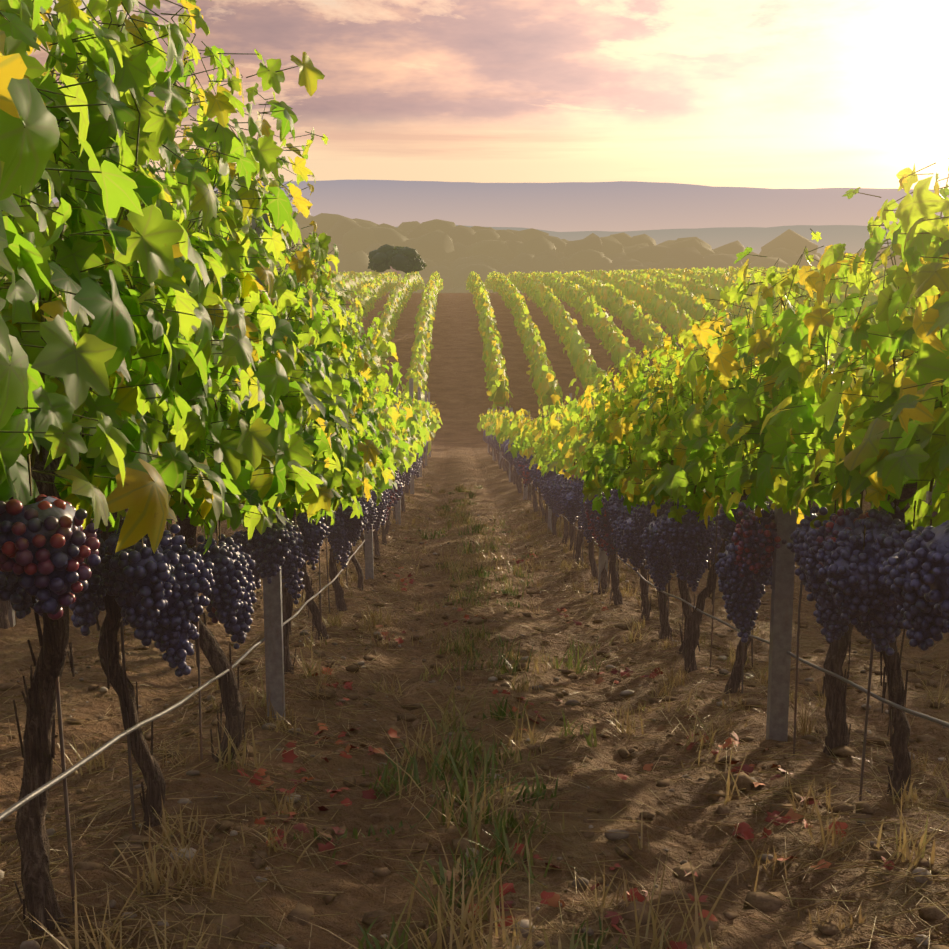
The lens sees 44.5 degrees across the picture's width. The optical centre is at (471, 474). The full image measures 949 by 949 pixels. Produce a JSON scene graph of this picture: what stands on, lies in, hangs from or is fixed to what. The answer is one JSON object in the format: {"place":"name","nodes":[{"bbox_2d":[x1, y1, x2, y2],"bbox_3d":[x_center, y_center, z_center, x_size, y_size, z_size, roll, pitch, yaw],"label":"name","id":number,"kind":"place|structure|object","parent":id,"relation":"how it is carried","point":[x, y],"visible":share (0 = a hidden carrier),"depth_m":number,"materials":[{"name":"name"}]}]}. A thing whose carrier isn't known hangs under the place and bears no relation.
{"place":"outdoors","nodes":[
{"label":"outdoors","id":0,"kind":"place"},
{"bbox_2d":[0,293,948,948],"bbox_3d":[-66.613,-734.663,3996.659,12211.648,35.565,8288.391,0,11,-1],"label":"ground","id":1,"kind":"structure","parent":0,"point":[456,385],"depth_m":4.55,"materials":[{"name":"soil"}]},
{"bbox_2d":[368,244,426,275],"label":"lone tree","id":2,"kind":"object","parent":1,"relation":"on","point":[385,257],"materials":[{"name":"green plant"}]},
{"bbox_2d":[0,266,926,500],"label":"distant vine rows","id":3,"kind":"object","parent":1,"relation":"on","point":[576,348],"visible":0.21,"depth_m":70.74,"materials":[{"name":"green plant"}]},
{"bbox_2d":[0,445,936,930],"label":"grapevine trunks","id":4,"kind":"object","parent":1,"relation":"on","point":[38,757],"visible":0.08,"depth_m":3.58,"materials":[{"name":"brown plant"}]},
{"bbox_2d":[0,0,948,549],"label":"vine shoots","id":5,"kind":"object","parent":4,"relation":"attached to","point":[196,476],"visible":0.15,"depth_m":3.12,"materials":[{"name":"green plant"}]},
{"bbox_2d":[0,430,948,676],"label":"grape clusters","id":6,"kind":"object","parent":5,"relation":"hanging from","point":[886,585],"visible":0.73,"depth_m":3.27,"materials":[{"name":"purple food"}]},
{"bbox_2d":[0,0,948,554],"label":"vine leaves","id":7,"kind":"object","parent":4,"relation":"attached to","point":[78,360],"visible":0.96,"depth_m":2.98,"materials":[{"name":"green plant"}]},
{"bbox_2d":[95,321,925,497],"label":"vine leaves","id":8,"kind":"object","parent":4,"relation":"attached to","point":[415,423],"visible":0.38,"depth_m":12.85,"materials":[{"name":"green plant"}]},
{"bbox_2d":[8,210,935,740],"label":"trellis posts","id":9,"kind":"object","parent":1,"relation":"on","point":[780,638],"visible":0.21,"depth_m":4.53,"materials":[{"name":"grey wood"}]},
{"bbox_2d":[0,449,948,821],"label":"drip lines","id":10,"kind":"object","parent":9,"relation":"attached to","point":[150,719],"visible":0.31,"depth_m":3.37,"materials":[{"name":"grey plastic"}]},
{"bbox_2d":[0,506,947,948],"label":"stones","id":11,"kind":"object","parent":1,"relation":"on","point":[32,944],"visible":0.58,"depth_m":3.37,"materials":[{"name":"brown stone"}]},
{"bbox_2d":[0,482,948,948],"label":"grass","id":12,"kind":"structure","parent":1,"relation":"on","point":[440,764],"depth_m":3.67,"materials":[{"name":"plant"}]},
{"bbox_2d":[0,537,948,948],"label":"soil clods","id":13,"kind":"object","parent":1,"relation":"on","point":[760,901],"visible":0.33,"depth_m":3.74,"materials":[{"name":"brown soil"}]},
{"bbox_2d":[57,266,907,411],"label":"distant vine rows","id":14,"kind":"object","parent":1,"relation":"on","point":[491,392],"visible":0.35,"depth_m":72.02,"materials":[{"name":"green plant"}]},
{"bbox_2d":[45,411,934,913],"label":"vine stakes","id":15,"kind":"object","parent":1,"relation":"on","point":[61,737],"visible":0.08,"depth_m":3.56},
{"bbox_2d":[237,538,894,948],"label":"fallen leaves","id":16,"kind":"object","parent":1,"relation":"on","point":[553,898],"visible":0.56,"depth_m":3.65,"materials":[{"name":"red plant"}]},
{"bbox_2d":[54,202,919,292],"bbox_3d":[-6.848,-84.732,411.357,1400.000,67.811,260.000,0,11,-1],"label":"forest ridge","id":17,"kind":"structure","parent":0,"point":[452,254],"depth_m":364.24,"materials":[{"name":"plant"}]},
{"bbox_2d":[29,0,948,188],"label":"sky","id":18,"kind":"structure","parent":0,"point":[770,94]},
{"bbox_2d":[44,180,948,231],"bbox_3d":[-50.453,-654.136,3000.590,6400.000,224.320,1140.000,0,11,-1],"label":"horizon hills","id":19,"kind":"structure","parent":0,"point":[618,206],"depth_m":2840.78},
{"bbox_2d":[396,225,891,254],"bbox_3d":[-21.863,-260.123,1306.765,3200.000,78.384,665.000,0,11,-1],"label":"hills","id":20,"kind":"structure","parent":0,"point":[854,238],"depth_m":1250.18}
]}

